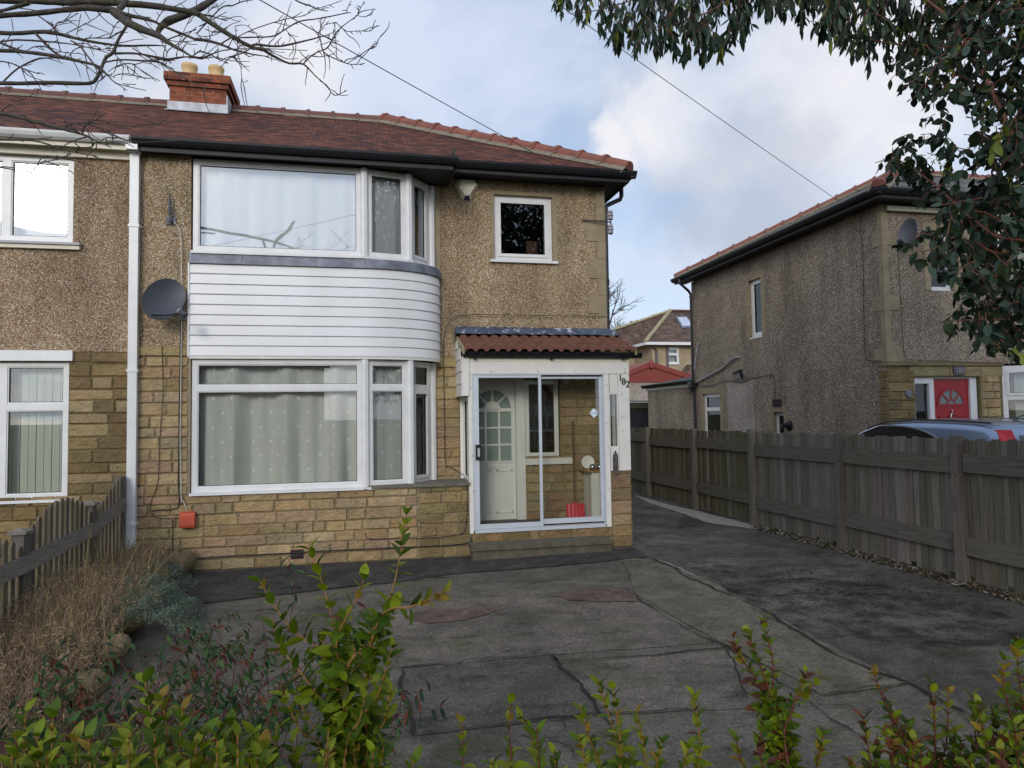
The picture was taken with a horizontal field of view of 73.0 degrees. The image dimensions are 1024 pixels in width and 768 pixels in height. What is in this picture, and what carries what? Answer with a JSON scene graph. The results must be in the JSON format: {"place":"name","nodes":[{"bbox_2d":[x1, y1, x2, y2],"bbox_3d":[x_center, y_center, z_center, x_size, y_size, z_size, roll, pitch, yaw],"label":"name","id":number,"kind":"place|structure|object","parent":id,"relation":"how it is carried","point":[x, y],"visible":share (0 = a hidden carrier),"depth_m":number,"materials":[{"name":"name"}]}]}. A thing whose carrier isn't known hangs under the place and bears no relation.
{"place":"outdoors","nodes":[
{"label":"outdoors","id":0,"kind":"place"},
{"bbox_2d":[0,506,222,767],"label":"dry grass","id":1,"kind":"structure","parent":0,"point":[86,585],"depth_m":5.40,"materials":[{"name":"plant"}]},
{"bbox_2d":[38,710,86,749],"bbox_3d":[-2.528,1.949,3.865,0.218,0.219,0.339,0,-3,-12],"label":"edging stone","id":2,"kind":"object","parent":1,"relation":"on","point":[62,728],"visible":0.17,"depth_m":3.82,"materials":[{"name":"stone"}]},
{"bbox_2d":[68,668,110,705],"bbox_3d":[-2.773,1.984,4.527,0.217,0.219,0.339,0,-3,-12],"label":"edging stone","id":3,"kind":"object","parent":1,"relation":"on","point":[99,686],"visible":0.55,"depth_m":4.45,"materials":[{"name":"stone"}]},
{"bbox_2d":[96,633,130,663],"bbox_3d":[-3.039,2.023,5.287,0.219,0.219,0.339,0,-3,-12],"label":"edging stone","id":4,"kind":"object","parent":1,"relation":"on","point":[125,638],"visible":0.52,"depth_m":5.20,"materials":[{"name":"stone"}]},
{"bbox_2d":[121,609,147,633],"bbox_3d":[-3.301,2.062,6.048,0.216,0.219,0.339,0,-3,-12],"label":"edging stone","id":5,"kind":"object","parent":1,"relation":"on","point":[138,625],"visible":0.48,"depth_m":5.93,"materials":[{"name":"stone"}]},
{"bbox_2d":[87,553,210,649],"bbox_3d":[-3.500,2.058,6.771,0.941,0.444,2.833,0,-3,-26],"label":"silver ground cover","id":6,"kind":"object","parent":1,"relation":"on","point":[175,593],"visible":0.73,"depth_m":6.38,"materials":[{"name":"green plant"}]},
{"bbox_2d":[159,568,173,582],"bbox_3d":[-3.850,2.143,7.616,0.219,0.219,0.339,0,-3,-12],"label":"edging stone","id":7,"kind":"object","parent":1,"relation":"on","point":[164,573],"visible":0.28,"depth_m":7.59,"materials":[{"name":"stone"}]},
{"bbox_2d":[169,549,196,575],"bbox_3d":[-4.064,2.187,8.489,0.314,0.329,0.428,0,-3,-12],"label":"edging stone","id":8,"kind":"object","parent":1,"relation":"on","point":[187,556],"visible":0.62,"depth_m":8.41,"materials":[{"name":"stone"}]},
{"bbox_2d":[186,547,647,603],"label":"path","id":9,"kind":"structure","parent":0,"point":[219,586],"depth_m":8.52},
{"bbox_2d":[0,490,1021,610],"bbox_3d":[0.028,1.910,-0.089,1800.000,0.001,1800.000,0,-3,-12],"label":"ground","id":10,"kind":"structure","parent":0,"point":[973,579],"depth_m":8.04,"materials":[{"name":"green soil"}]},
{"bbox_2d":[0,476,126,624],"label":"picket fence","id":11,"kind":"object","parent":10,"relation":"on","point":[64,527],"visible":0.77,"depth_m":6.70,"materials":[{"name":"grey wood"}]},
{"bbox_2d":[0,86,196,575],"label":"semi detached house","id":12,"kind":"structure","parent":10,"relation":"on","point":[64,254],"depth_m":8.62,"materials":[{"name":"stone"}]},
{"bbox_2d":[0,361,68,503],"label":"window","id":13,"kind":"structure","parent":12,"relation":"in","point":[35,395],"depth_m":8.58,"materials":[{"name":"white plastic"}]},
{"bbox_2d":[0,154,73,241],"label":"window","id":14,"kind":"structure","parent":12,"relation":"in","point":[33,207],"depth_m":8.75,"materials":[{"name":"white plastic"}]},
{"bbox_2d":[0,666,218,767],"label":"hedge shrub","id":15,"kind":"object","parent":10,"relation":"on","point":[158,741],"visible":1,"depth_m":1.51,"materials":[{"name":"green plant"}]},
{"bbox_2d":[0,0,389,175],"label":"bare tree","id":16,"kind":"object","parent":10,"relation":"on","point":[120,14],"visible":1,"depth_m":4.99,"materials":[{"name":"grey plant"}]},
{"bbox_2d":[190,708,424,767],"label":"hedge shrub","id":17,"kind":"object","parent":10,"relation":"on","point":[256,746],"visible":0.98,"depth_m":1.55,"materials":[{"name":"green plant"}]},
{"bbox_2d":[247,505,451,767],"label":"hedge shrub","id":18,"kind":"object","parent":10,"relation":"on","point":[343,679],"visible":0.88,"depth_m":1.80,"materials":[{"name":"green plant"}]},
{"bbox_2d":[125,62,636,571],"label":"semi detached house","id":19,"kind":"structure","parent":10,"relation":"on","point":[341,272],"depth_m":9.36,"materials":[{"name":"stone"}]},
{"bbox_2d":[141,278,187,320],"bbox_3d":[-4.241,-1.049,8.631,0.581,0.574,0.394,-1,-3,3],"label":"satellite dish","id":20,"kind":"object","parent":19,"relation":"attached to","point":[162,299],"visible":1,"depth_m":8.65,"materials":[{"name":"black plastic"}]},
{"bbox_2d":[150,349,178,518],"bbox_3d":[-4.368,0.601,8.723,0.347,2.195,0.008,0,-3,-12],"label":"brown cable","id":21,"kind":"object","parent":19,"relation":"attached to","point":[159,443],"visible":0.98,"depth_m":8.70,"materials":[{"name":"brown plastic"}]},
{"bbox_2d":[152,322,180,510],"bbox_3d":[-4.361,0.400,8.740,0.327,2.390,0.015,0,-3,-12],"label":"black cable","id":22,"kind":"object","parent":19,"relation":"attached to","point":[178,428],"visible":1,"depth_m":8.76,"materials":[{"name":"black plastic"}]},
{"bbox_2d":[166,194,175,224],"bbox_3d":[-4.369,-2.232,8.858,0.120,0.374,0.094,0,-3,-12],"label":"whip aerial","id":23,"kind":"object","parent":19,"relation":"attached to","point":[170,220],"visible":1,"depth_m":8.83,"materials":[{"name":"grey metal"}]},
{"bbox_2d":[172,519,172,551],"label":"black cable","id":24,"kind":"object","parent":19,"relation":"attached to","point":[172,534],"visible":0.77,"depth_m":8.68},
{"bbox_2d":[174,222,186,509],"bbox_3d":[-4.209,-0.238,8.789,0.186,3.676,0.010,0,-3,-12],"label":"white cable","id":25,"kind":"object","parent":19,"relation":"attached to","point":[180,372],"visible":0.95,"depth_m":8.77,"materials":[{"name":"plastic"}]},
{"bbox_2d":[179,511,195,527],"bbox_3d":[-4.075,1.704,8.695,0.178,0.194,0.100,0,-3,-12],"label":"cable box","id":26,"kind":"object","parent":19,"relation":"attached to","point":[187,519],"visible":1,"depth_m":8.65,"materials":[{"name":"red plastic"}]},
{"bbox_2d":[189,359,369,495],"bbox_3d":[-3.030,0.551,9.164,2.237,1.740,0.324,0,-3,-12],"label":"window","id":27,"kind":"structure","parent":19,"relation":"in","point":[260,426],"depth_m":9.20,"materials":[{"name":"white plastic"}]},
{"bbox_2d":[191,158,368,258],"bbox_3d":[-3.062,-2.310,9.249,2.237,1.255,0.226,0,-3,-12],"label":"window","id":28,"kind":"structure","parent":19,"relation":"in","point":[240,207],"depth_m":9.30,"materials":[{"name":"white plastic"}]},
{"bbox_2d":[196,537,471,558],"bbox_3d":[-2.511,2.159,9.040,4.013,0.116,0.015,0,-3,-12],"label":"black cable","id":29,"kind":"object","parent":19,"relation":"attached to","point":[333,550],"visible":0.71,"depth_m":9.07,"materials":[{"name":"black plastic"}]},
{"bbox_2d":[367,169,412,261],"bbox_3d":[-1.712,-2.313,9.617,0.664,1.255,0.232,0,-3,-24],"label":"window","id":30,"kind":"structure","parent":19,"relation":"in","point":[390,194],"depth_m":9.65,"materials":[{"name":"white plastic"}]},
{"bbox_2d":[367,360,414,489],"bbox_3d":[-1.662,0.544,9.456,0.659,1.740,0.307,0,-3,-12],"label":"window","id":31,"kind":"structure","parent":19,"relation":"in","point":[391,382],"depth_m":9.53,"materials":[{"name":"white plastic"}]},
{"bbox_2d":[260,0,567,171],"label":"telephone wire","id":32,"kind":"object","parent":19,"relation":"attached to","point":[404,81],"visible":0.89,"depth_m":7.36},
{"bbox_2d":[365,515,466,538],"bbox_3d":[-1.277,1.727,9.333,1.372,0.712,0.010,0,-3,-12],"label":"black cable","id":33,"kind":"object","parent":19,"relation":"attached to","point":[431,537],"visible":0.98,"depth_m":9.37,"materials":[{"name":"black plastic"}]},
{"bbox_2d":[412,177,434,266],"bbox_3d":[-1.302,-2.303,9.978,0.130,1.255,0.634,-2,-3,26],"label":"window","id":34,"kind":"structure","parent":19,"relation":"in","point":[423,194],"depth_m":10.06,"materials":[{"name":"white plastic"}]},
{"bbox_2d":[414,361,436,481],"bbox_3d":[-1.262,0.554,9.853,0.121,1.735,0.622,-2,-3,26],"label":"window","id":35,"kind":"structure","parent":19,"relation":"in","point":[425,407],"depth_m":9.93,"materials":[{"name":"white plastic"}]},
{"bbox_2d":[454,179,478,200],"bbox_3d":[-0.672,-2.912,10.346,0.371,0.326,0.095,0,-3,-12],"label":"alarm box","id":36,"kind":"object","parent":19,"relation":"attached to","point":[466,189],"visible":1,"depth_m":10.31,"materials":[{"name":"beige plastic"}]},
{"bbox_2d":[460,378,525,520],"bbox_3d":[-0.293,0.966,10.343,0.978,2.160,0.145,0,-3,-12],"label":"front door","id":37,"kind":"structure","parent":19,"relation":"in","point":[502,466],"depth_m":10.36,"materials":[{"name":"beige paint"}]},
{"bbox_2d":[443,314,563,474],"bbox_3d":[0.239,0.155,10.387,2.538,2.409,0.010,0,-3,-12],"label":"black cable","id":38,"kind":"object","parent":19,"relation":"attached to","point":[443,367],"visible":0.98,"depth_m":10.15,"materials":[{"name":"black plastic"}]},
{"bbox_2d":[494,195,551,260],"bbox_3d":[0.159,-2.372,10.622,0.910,1.000,0.074,0,-3,-12],"label":"window","id":39,"kind":"structure","parent":19,"relation":"in","point":[498,200],"depth_m":10.60,"materials":[{"name":"white plastic"}]},
{"bbox_2d":[524,380,558,456],"bbox_3d":[0.446,0.523,10.516,0.520,1.160,0.060,0,-3,-12],"label":"window","id":40,"kind":"structure","parent":19,"relation":"in","point":[526,382],"depth_m":10.50,"materials":[{"name":"beige paint"}]},
{"bbox_2d":[454,327,642,546],"bbox_3d":[0.549,0.739,10.044,2.641,3.241,0.844,0,-3,-12],"label":"porch","id":41,"kind":"object","parent":19,"relation":"attached to","point":[611,368],"visible":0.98,"depth_m":9.92,"materials":[{"name":"stone"}]},
{"bbox_2d":[463,397,467,479],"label":"side window","id":42,"kind":"structure","parent":41,"relation":"in","point":[465,404],"depth_m":10.09,"materials":[{"name":"white glass"}]},
{"bbox_2d":[473,375,543,529],"bbox_3d":[-0.048,0.937,9.661,0.970,2.123,0.068,0,-3,-12],"label":"sliding door","id":43,"kind":"structure","parent":41,"relation":"in","point":[477,448],"depth_m":9.61,"materials":[{"name":"plastic"}]},
{"bbox_2d":[538,377,603,523],"bbox_3d":[0.847,0.934,9.912,0.945,2.080,0.035,0,-3,-12],"label":"sliding door","id":44,"kind":"structure","parent":41,"relation":"in","point":[592,518],"depth_m":9.97,"materials":[{"name":"plastic"}]},
{"bbox_2d":[566,421,584,517],"bbox_3d":[0.926,1.291,10.374,0.280,1.478,0.194,0,-3,-12],"label":"snow shovel","id":45,"kind":"object","parent":41,"relation":"on","point":[574,509],"visible":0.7,"depth_m":10.31,"materials":[{"name":"red plastic"}]},
{"bbox_2d":[579,468,603,521],"bbox_3d":[1.266,1.648,10.324,0.410,0.750,0.450,0,-3,-12],"label":"cupboard","id":46,"kind":"object","parent":41,"relation":"on","point":[591,492],"visible":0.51,"depth_m":10.13,"materials":[{"name":"beige paint"}]},
{"bbox_2d":[581,456,594,468],"bbox_3d":[1.151,1.182,10.481,0.200,0.194,0.060,-1,-3,1],"label":"white plate","id":47,"kind":"object","parent":46,"relation":"on","point":[587,461],"visible":0.89,"depth_m":10.48,"materials":[{"name":"white ceramic"}]},
{"bbox_2d":[609,393,618,447],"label":"narrow window","id":48,"kind":"structure","parent":41,"relation":"in","point":[616,394],"depth_m":10.02,"materials":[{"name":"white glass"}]},
{"bbox_2d":[582,210,612,234],"bbox_3d":[1.330,-2.503,10.736,0.494,0.380,0.098,-1,-3,-6],"label":"insulator bracket","id":49,"kind":"object","parent":19,"relation":"attached to","point":[610,218],"visible":1,"depth_m":10.72,"materials":[{"name":"grey metal"}]},
{"bbox_2d":[450,713,501,767],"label":"hedge shrub","id":50,"kind":"object","parent":10,"relation":"on","point":[461,737],"visible":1,"depth_m":1.61,"materials":[{"name":"green plant"}]},
{"bbox_2d":[496,692,567,767],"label":"hedge shrub","id":51,"kind":"object","parent":10,"relation":"on","point":[539,760],"visible":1,"depth_m":1.65,"materials":[{"name":"green plant"}]},
{"bbox_2d":[609,280,640,323],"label":"bare tree","id":52,"kind":"object","parent":10,"relation":"on","point":[615,301],"visible":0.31,"depth_m":47.70,"materials":[{"name":"brown plant"}]},
{"bbox_2d":[569,674,712,767],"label":"hedge shrub","id":53,"kind":"object","parent":10,"relation":"on","point":[619,760],"visible":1,"depth_m":1.71,"materials":[{"name":"green plant"}]},
{"bbox_2d":[682,365,691,376],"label":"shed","id":54,"kind":"structure","parent":10,"relation":"on","point":[687,369],"depth_m":34.38,"materials":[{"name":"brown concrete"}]},
{"bbox_2d":[728,612,833,767],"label":"hedge shrub","id":55,"kind":"object","parent":10,"relation":"on","point":[776,746],"visible":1,"depth_m":1.82,"materials":[{"name":"green plant"}]},
{"bbox_2d":[551,0,1023,365],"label":"eucalyptus tree","id":56,"kind":"object","parent":10,"relation":"on","point":[984,250],"visible":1,"depth_m":3.01,"materials":[{"name":"green plant"}]},
{"bbox_2d":[641,170,1023,470],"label":"detached house","id":57,"kind":"structure","parent":10,"relation":"on","point":[781,302],"depth_m":13.17,"materials":[{"name":"stone"}]},
{"bbox_2d":[552,0,836,199],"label":"telephone wire","id":58,"kind":"object","parent":57,"relation":"attached to","point":[704,107],"visible":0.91,"depth_m":9.96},
{"bbox_2d":[704,393,720,433],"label":"window","id":59,"kind":"structure","parent":57,"relation":"in","point":[712,401],"depth_m":17.86,"materials":[{"name":"white plastic"}]},
{"bbox_2d":[699,375,775,398],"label":"black cable","id":60,"kind":"object","parent":57,"relation":"on","point":[740,382],"visible":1,"depth_m":16.23,"materials":[{"name":"black plastic"}]},
{"bbox_2d":[732,369,743,379],"bbox_3d":[5.330,-0.227,16.221,0.223,0.252,0.277,0,-3,-12],"label":"floodlight","id":61,"kind":"object","parent":57,"relation":"attached to","point":[738,374],"visible":1,"depth_m":16.16,"materials":[{"name":"grey plastic"}]},
{"bbox_2d":[749,279,762,339],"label":"window","id":62,"kind":"structure","parent":57,"relation":"in","point":[755,285],"depth_m":15.85,"materials":[{"name":"white plastic"}]},
{"bbox_2d":[776,412,783,433],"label":"window","id":63,"kind":"structure","parent":57,"relation":"in","point":[780,415],"depth_m":15.00,"materials":[{"name":"white plastic"}]},
{"bbox_2d":[860,218,881,360],"bbox_3d":[6.283,-1.680,12.128,0.010,2.590,0.405,0,-3,-12],"label":"black cable","id":64,"kind":"object","parent":57,"relation":"attached to","point":[863,291],"visible":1,"depth_m":12.29,"materials":[{"name":"black plastic"}]},
{"bbox_2d":[897,218,917,243],"bbox_3d":[6.628,-2.543,11.599,0.304,0.563,0.805,-2,-3,31],"label":"satellite dish","id":65,"kind":"object","parent":57,"relation":"attached to","point":[908,226],"visible":0.77,"depth_m":11.82,"materials":[{"name":"black plastic"}]},
{"bbox_2d":[929,232,950,290],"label":"window","id":66,"kind":"structure","parent":57,"relation":"in","point":[935,285],"depth_m":12.21,"materials":[{"name":"white plastic"}]},
{"bbox_2d":[914,377,977,418],"bbox_3d":[7.560,1.089,12.076,1.300,2.425,0.110,0,-3,-12],"label":"front door","id":67,"kind":"structure","parent":57,"relation":"in","point":[936,397],"depth_m":12.10,"materials":[{"name":"red paint"}]},
{"bbox_2d":[898,252,1003,363],"bbox_3d":[7.881,-1.390,12.120,2.518,2.084,0.010,0,-3,-12],"label":"black cable","id":68,"kind":"object","parent":57,"relation":"on","point":[902,328],"visible":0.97,"depth_m":11.87,"materials":[{"name":"black plastic"}]},
{"bbox_2d":[997,232,1023,279],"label":"window","id":69,"kind":"structure","parent":57,"relation":"in","point":[1021,255],"depth_m":12.33,"materials":[{"name":"white plastic"}]},
{"bbox_2d":[1002,365,1023,417],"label":"window","id":70,"kind":"structure","parent":57,"relation":"in","point":[1017,396],"depth_m":12.23,"materials":[{"name":"white plastic"}]},
{"bbox_2d":[841,663,969,767],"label":"hedge shrub","id":71,"kind":"object","parent":10,"relation":"on","point":[909,740],"visible":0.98,"depth_m":1.81,"materials":[{"name":"green plant"}]},
{"bbox_2d":[860,415,1023,441],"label":"parked car","id":72,"kind":"object","parent":10,"relation":"on","point":[990,428],"visible":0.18,"depth_m":8.56,"materials":[{"name":"silver metal"}]},
{"bbox_2d":[954,634,1023,767],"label":"hedge shrub","id":73,"kind":"object","parent":10,"relation":"on","point":[1009,753],"visible":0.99,"depth_m":1.70,"materials":[{"name":"green plant"}]},
{"bbox_2d":[0,0,1023,328],"label":"sky","id":74,"kind":"structure","parent":0,"point":[700,188],"materials":[{"name":"blue"}]},
{"bbox_2d":[61,491,1018,767],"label":"driveway","id":75,"kind":"structure","parent":0,"point":[489,743],"depth_m":4.60,"materials":[{"name":"concrete"}]},
{"bbox_2d":[0,554,446,767],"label":"red stemmed shrub","id":76,"kind":"object","parent":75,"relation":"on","point":[269,721],"visible":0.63,"depth_m":3.61,"materials":[{"name":"green plant"}]},
{"bbox_2d":[205,581,403,602],"bbox_3d":[-2.286,2.273,7.585,2.325,0.001,0.088,0,-3,-23],"label":"driveway crack","id":77,"kind":"object","parent":75,"relation":"on","point":[334,587],"visible":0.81,"depth_m":7.78,"materials":[{"name":"soil"}]},
{"bbox_2d":[398,668,415,734],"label":"driveway crack","id":78,"kind":"object","parent":75,"relation":"on","point":[412,723],"visible":0.87,"depth_m":4.47,"materials":[{"name":"soil"}]},
{"bbox_2d":[403,657,613,734],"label":"driveway slab","id":79,"kind":"structure","parent":75,"relation":"on","point":[475,693],"depth_m":4.75,"materials":[{"name":"concrete"}]},
{"bbox_2d":[468,535,612,559],"bbox_3d":[0.400,2.246,9.514,1.970,0.185,0.310,0,-3,-12],"label":"doorstep","id":80,"kind":"object","parent":75,"relation":"on","point":[520,548],"visible":1,"depth_m":9.41,"materials":[{"name":"concrete"}]},
{"bbox_2d":[448,556,646,573],"bbox_3d":[0.509,2.285,8.726,2.763,0.001,0.077,0,-3,-18],"label":"driveway crack","id":81,"kind":"object","parent":75,"relation":"on","point":[552,565],"visible":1,"depth_m":8.69,"materials":[{"name":"soil"}]},
{"bbox_2d":[390,587,710,666],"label":"driveway slab","id":82,"kind":"structure","parent":75,"relation":"on","point":[554,624],"depth_m":6.11,"materials":[{"name":"concrete"}]},
{"bbox_2d":[408,606,503,622],"bbox_3d":[-0.537,2.207,6.636,0.982,0.001,0.440,0,-3,-12],"label":"driveway patch","id":83,"kind":"object","parent":82,"relation":"on","point":[436,615],"visible":0.94,"depth_m":6.64,"materials":[{"name":"grey concrete"}]},
{"bbox_2d":[551,587,641,601],"bbox_3d":[0.862,2.213,7.204,0.845,0.001,0.632,0,-3,-12],"label":"driveway patch","id":84,"kind":"object","parent":82,"relation":"on","point":[609,594],"visible":1,"depth_m":7.26,"materials":[{"name":"grey concrete"}]},
{"bbox_2d":[420,708,687,732],"bbox_3d":[0.293,2.083,4.319,1.762,0.001,0.088,0,-3,-9],"label":"driveway crack","id":85,"kind":"object","parent":75,"relation":"on","point":[571,716],"visible":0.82,"depth_m":4.35,"materials":[{"name":"concrete"}]},
{"bbox_2d":[399,647,723,667],"bbox_3d":[0.490,2.131,5.418,2.718,0.001,0.194,-1,-3,-4],"label":"driveway crack","id":86,"kind":"object","parent":75,"relation":"on","point":[594,658],"visible":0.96,"depth_m":5.41,"materials":[{"name":"soil"}]},
{"bbox_2d":[555,740,577,758],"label":"driveway crack","id":87,"kind":"object","parent":75,"relation":"on","point":[570,745],"visible":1,"depth_m":3.94,"materials":[{"name":"concrete"}]},
{"bbox_2d":[550,655,611,727],"bbox_3d":[0.472,2.103,4.820,0.068,0.001,1.361,0,-3,-13],"label":"driveway crack","id":88,"kind":"object","parent":75,"relation":"on","point":[582,688],"visible":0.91,"depth_m":4.81,"materials":[{"name":"concrete"}]},
{"bbox_2d":[562,648,795,713],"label":"driveway slab","id":89,"kind":"structure","parent":75,"relation":"on","point":[658,682],"depth_m":4.92,"materials":[{"name":"concrete"}]},
{"bbox_2d":[722,646,746,696],"bbox_3d":[1.640,2.099,5.099,0.067,0.001,1.056,-1,-3,10],"label":"driveway crack","id":90,"kind":"object","parent":89,"relation":"on","point":[736,669],"visible":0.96,"depth_m":5.07,"materials":[{"name":"concrete"}]},
{"bbox_2d":[627,589,861,735],"bbox_3d":[1.668,2.129,5.750,0.147,0.001,3.641,0,-3,-13],"label":"driveway crack","id":91,"kind":"object","parent":75,"relation":"on","point":[727,645],"visible":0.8,"depth_m":5.38,"materials":[{"name":"concrete"}]},
{"bbox_2d":[622,558,906,694],"bbox_3d":[1.895,2.191,6.977,1.024,0.001,4.695,0,-3,-12],"label":"path strip","id":92,"kind":"object","parent":75,"relation":"on","point":[720,616],"visible":0.95,"depth_m":6.16,"materials":[{"name":"concrete"}]},
{"bbox_2d":[825,683,902,693],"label":"driveway crack","id":93,"kind":"object","parent":92,"relation":"on","point":[865,686],"visible":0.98,"depth_m":4.75,"materials":[{"name":"concrete"}]},
{"bbox_2d":[649,557,964,711],"bbox_3d":[2.331,2.165,6.728,0.160,0.001,4.940,0,-3,-11],"label":"driveway crack","id":94,"kind":"object","parent":75,"relation":"on","point":[777,618],"visible":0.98,"depth_m":5.75,"materials":[{"name":"concrete"}]},
{"bbox_2d":[615,400,648,428],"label":"timber garage","id":95,"kind":"structure","parent":0,"point":[638,415],"depth_m":23.43,"materials":[{"name":"brown wood"}]},
{"bbox_2d":[630,410,648,428],"bbox_3d":[4.208,1.911,23.414,1.073,2.035,0.040,0,-3,-12],"label":"door","id":96,"kind":"structure","parent":95,"relation":"in","point":[638,418],"depth_m":23.45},
{"bbox_2d":[610,309,690,370],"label":"house","id":97,"kind":"structure","parent":0,"point":[663,338],"depth_m":35.63,"materials":[{"name":"brown concrete"}]},
{"bbox_2d":[668,347,679,364],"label":"window","id":98,"kind":"structure","parent":97,"relation":"in","point":[672,355],"depth_m":34.65,"materials":[{"name":"white plastic"}]},
{"bbox_2d":[615,359,690,405],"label":"concrete garage","id":99,"kind":"structure","parent":0,"point":[647,373],"depth_m":27.77,"materials":[{"name":"red"}]},
{"bbox_2d":[631,490,1023,744],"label":"driveway asphalt","id":100,"kind":"structure","parent":0,"point":[667,534],"depth_m":6.80,"materials":[{"name":"grey asphalt"}]},
{"bbox_2d":[636,495,778,529],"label":"cement verge","id":101,"kind":"structure","parent":100,"relation":"on","point":[706,517],"depth_m":12.69,"materials":[{"name":"grey concrete"}]},
{"bbox_2d":[720,577,814,595],"bbox_3d":[2.815,2.201,7.578,1.025,0.001,0.807,0,-3,-12],"label":"driveway patch","id":102,"kind":"object","parent":100,"relation":"on","point":[749,585],"visible":1,"depth_m":7.53,"materials":[{"name":"concrete"}]},
{"bbox_2d":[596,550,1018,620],"bbox_3d":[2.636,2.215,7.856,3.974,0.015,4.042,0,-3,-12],"label":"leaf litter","id":103,"kind":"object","parent":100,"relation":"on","point":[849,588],"visible":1,"depth_m":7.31,"materials":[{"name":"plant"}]},
{"bbox_2d":[630,427,1023,594],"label":"board fence","id":104,"kind":"object","parent":100,"relation":"on","point":[953,503],"visible":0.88,"depth_m":9.09,"materials":[{"name":"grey wood"}]},
{"bbox_2d":[729,577,1022,645],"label":"driveway patch","id":105,"kind":"object","parent":100,"relation":"on","point":[908,630],"visible":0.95,"depth_m":6.38,"materials":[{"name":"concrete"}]},
{"bbox_2d":[752,525,1023,603],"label":"gravel debris","id":106,"kind":"object","parent":100,"relation":"on","point":[953,581],"visible":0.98,"depth_m":8.35,"materials":[{"name":"gravel"}]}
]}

